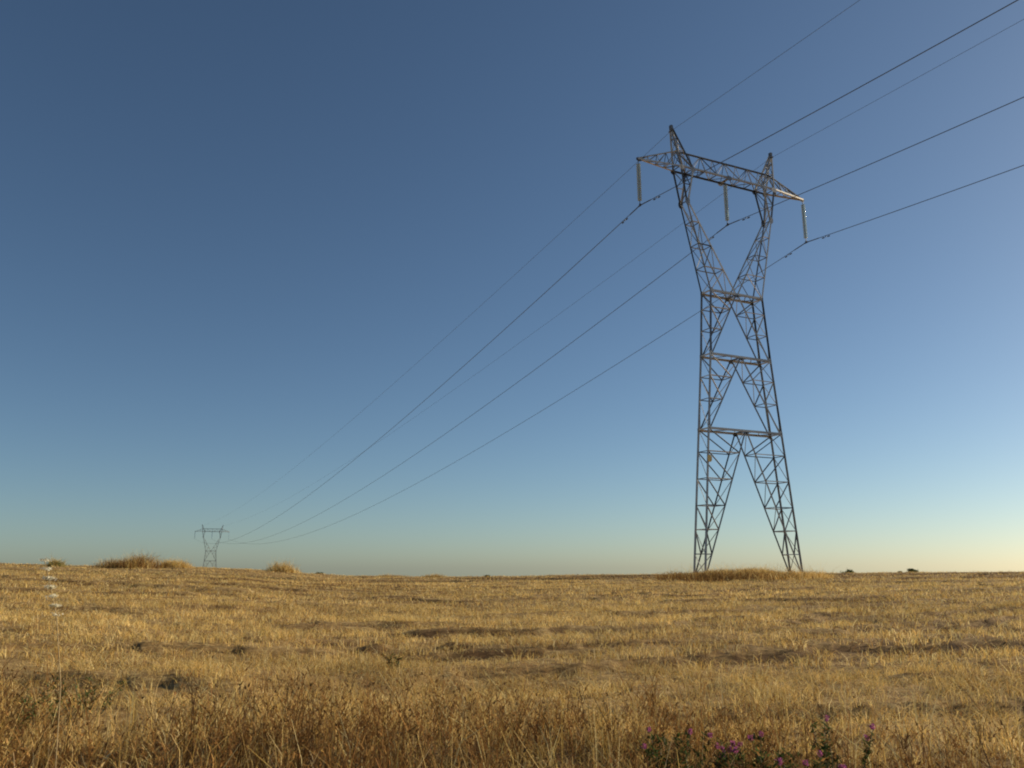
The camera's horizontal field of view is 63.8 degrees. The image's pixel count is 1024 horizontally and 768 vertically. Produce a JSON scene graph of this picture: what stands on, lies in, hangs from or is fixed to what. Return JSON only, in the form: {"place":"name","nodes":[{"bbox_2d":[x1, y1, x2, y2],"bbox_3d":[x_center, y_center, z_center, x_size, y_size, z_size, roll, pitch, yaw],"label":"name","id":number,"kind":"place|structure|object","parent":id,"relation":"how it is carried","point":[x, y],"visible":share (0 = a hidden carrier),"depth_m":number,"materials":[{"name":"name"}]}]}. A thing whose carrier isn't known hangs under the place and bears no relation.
{"place":"outdoors","nodes":[
{"label":"outdoors","id":0,"kind":"place"},
{"bbox_2d":[0,562,1023,767],"bbox_3d":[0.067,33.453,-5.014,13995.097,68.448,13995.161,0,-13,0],"label":"field","id":1,"kind":"structure","parent":0,"point":[485,655],"depth_m":13.00,"materials":[{"name":"beige plant"}]},
{"bbox_2d":[6,694,50,748],"bbox_3d":[-3.724,2.468,5.986,0.578,0.398,0.504,4,-13,-18],"label":"green weed","id":2,"kind":"object","parent":1,"relation":"on","point":[33,711],"visible":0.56,"depth_m":6.01,"materials":[{"name":"green plant"}]},
{"bbox_2d":[39,557,63,767],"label":"flower spike","id":3,"kind":"object","parent":1,"relation":"on","point":[49,586],"visible":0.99,"depth_m":4.46,"materials":[{"name":"white plant"}]},
{"bbox_2d":[11,679,101,730],"bbox_3d":[-3.788,2.669,6.829,0.704,0.405,0.498,-8,-15,30],"label":"green weed","id":4,"kind":"object","parent":1,"relation":"on","point":[57,700],"visible":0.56,"depth_m":6.81,"materials":[{"name":"green plant"}]},
{"bbox_2d":[42,556,70,566],"bbox_3d":[-28.687,10.997,51.535,1.923,1.100,1.686,2,-13,-10],"label":"dry bush","id":5,"kind":"object","parent":1,"relation":"on","point":[55,563],"visible":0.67,"depth_m":51.36,"materials":[{"name":"plant"}]},
{"bbox_2d":[47,674,129,718],"bbox_3d":[-3.774,2.759,7.262,0.685,0.378,0.631,0,-13,0],"label":"green weed","id":6,"kind":"object","parent":1,"relation":"on","point":[111,694],"visible":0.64,"depth_m":7.28,"materials":[{"name":"green plant"}]},
{"bbox_2d":[87,549,172,568],"bbox_3d":[-24.786,11.180,53.256,5.493,1.732,4.804,0,-13,0],"label":"dry bush","id":7,"kind":"object","parent":1,"relation":"on","point":[139,562],"visible":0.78,"depth_m":52.92,"materials":[{"name":"plant"}]},
{"bbox_2d":[158,556,195,567],"bbox_3d":[-22.563,11.816,54.818,2.991,1.050,2.571,0,-13,0],"label":"dry bush","id":8,"kind":"object","parent":1,"relation":"on","point":[177,564],"visible":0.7,"depth_m":54.57,"materials":[{"name":"plant"}]},
{"bbox_2d":[195,524,228,567],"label":"transmission pylon","id":9,"kind":"object","parent":1,"relation":"on","point":[203,528],"visible":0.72,"depth_m":419.84,"materials":[{"name":"metal"}]},
{"bbox_2d":[262,559,301,572],"bbox_3d":[-15.950,12.687,57.487,3.069,1.417,2.777,0,-13,0],"label":"dry bush","id":10,"kind":"object","parent":1,"relation":"on","point":[286,568],"visible":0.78,"depth_m":57.22,"materials":[{"name":"plant"}]},
{"bbox_2d":[370,573,405,576],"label":"dry bush","id":11,"kind":"object","parent":1,"relation":"on","point":[383,575],"visible":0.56,"depth_m":63.50,"materials":[{"name":"plant"}]},
{"bbox_2d":[380,653,402,670],"bbox_3d":[-1.538,3.570,10.536,0.329,0.244,0.169,6,-14,-26],"label":"green weed","id":12,"kind":"object","parent":1,"relation":"on","point":[396,658],"visible":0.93,"depth_m":10.55,"materials":[{"name":"green plant"}]},
{"bbox_2d":[421,573,446,577],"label":"dry bush","id":13,"kind":"object","parent":1,"relation":"on","point":[434,576],"visible":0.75,"depth_m":63.88,"materials":[{"name":"plant"}]},
{"bbox_2d":[0,565,1023,767],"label":"dry weeds","id":14,"kind":"object","parent":1,"relation":"on","point":[371,755],"visible":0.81,"depth_m":5.98,"materials":[{"name":"beige plant"}]},
{"bbox_2d":[637,727,712,767],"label":"flowering plant","id":15,"kind":"object","parent":1,"relation":"on","point":[655,754],"visible":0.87,"depth_m":5.16,"materials":[{"name":"green plant"}]},
{"bbox_2d":[676,745,746,767],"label":"flowering plant","id":16,"kind":"object","parent":1,"relation":"on","point":[722,751],"visible":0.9,"depth_m":4.80,"materials":[{"name":"green plant"}]},
{"bbox_2d":[636,125,803,571],"bbox_3d":[16.933,-2.726,62.362,16.828,34.650,1.880,6,-14,-25],"label":"transmission pylon","id":17,"kind":"object","parent":1,"relation":"on","point":[729,299],"visible":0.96,"depth_m":62.37,"materials":[{"name":"metal"}]},
{"bbox_2d":[213,1,857,521],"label":"earth wire","id":18,"kind":"object","parent":17,"relation":"attached to","point":[581,213],"visible":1,"depth_m":70.26,"materials":[{"name":"metal"}]},
{"bbox_2d":[246,19,1023,518],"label":"earth wire","id":19,"kind":"object","parent":17,"relation":"attached to","point":[720,195],"visible":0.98,"depth_m":69.79,"materials":[{"name":"metal"}]},
{"bbox_2d":[636,159,641,206],"bbox_3d":[9.489,-15.029,61.433,0.335,3.805,0.370,-4,-13,15],"label":"insulator string","id":20,"kind":"object","parent":17,"relation":"hanging from","point":[639,188],"visible":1,"depth_m":61.35,"materials":[{"name":"grey glass"}]},
{"bbox_2d":[195,0,1017,543],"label":"conductor wire","id":21,"kind":"object","parent":20,"relation":"hanging from","point":[691,178],"visible":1,"depth_m":53.05,"materials":[{"name":"metal"}]},
{"bbox_2d":[723,181,728,225],"bbox_3d":[16.910,-14.259,64.942,0.335,3.805,0.370,-4,-13,15],"label":"insulator string","id":22,"kind":"object","parent":17,"relation":"hanging from","point":[726,203],"visible":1,"depth_m":64.89,"materials":[{"name":"grey glass"}]},
{"bbox_2d":[212,97,1023,543],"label":"conductor wire","id":23,"kind":"object","parent":22,"relation":"hanging from","point":[682,259],"visible":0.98,"depth_m":63.37,"materials":[{"name":"metal"}]},
{"bbox_2d":[801,202,807,243],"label":"insulator string","id":24,"kind":"object","parent":17,"relation":"hanging from","point":[804,220],"visible":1,"depth_m":68.41,"materials":[{"name":"grey glass"}]},
{"bbox_2d":[239,165,1023,543],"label":"conductor wire","id":25,"kind":"object","parent":24,"relation":"hanging from","point":[715,301],"visible":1,"depth_m":70.42,"materials":[{"name":"metal"}]},
{"bbox_2d":[711,730,800,767],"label":"flowering plant","id":26,"kind":"object","parent":1,"relation":"on","point":[740,756],"visible":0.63,"depth_m":4.92,"materials":[{"name":"green plant"}]},
{"bbox_2d":[748,733,828,767],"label":"flowering plant","id":27,"kind":"object","parent":1,"relation":"on","point":[779,756],"visible":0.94,"depth_m":4.79,"materials":[{"name":"green plant"}]},
{"bbox_2d":[809,715,875,767],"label":"flowering plant","id":28,"kind":"object","parent":1,"relation":"on","point":[825,748],"visible":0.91,"depth_m":5.03,"materials":[{"name":"green plant"}]},
{"bbox_2d":[0,0,1023,576],"label":"sky","id":29,"kind":"structure","parent":0,"point":[229,229],"materials":[{"name":"blue"}]},
{"bbox_2d":[655,561,834,582],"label":"tall grass","id":30,"kind":"structure","parent":0,"point":[750,573],"depth_m":46.29,"materials":[{"name":"plant"}]}
]}

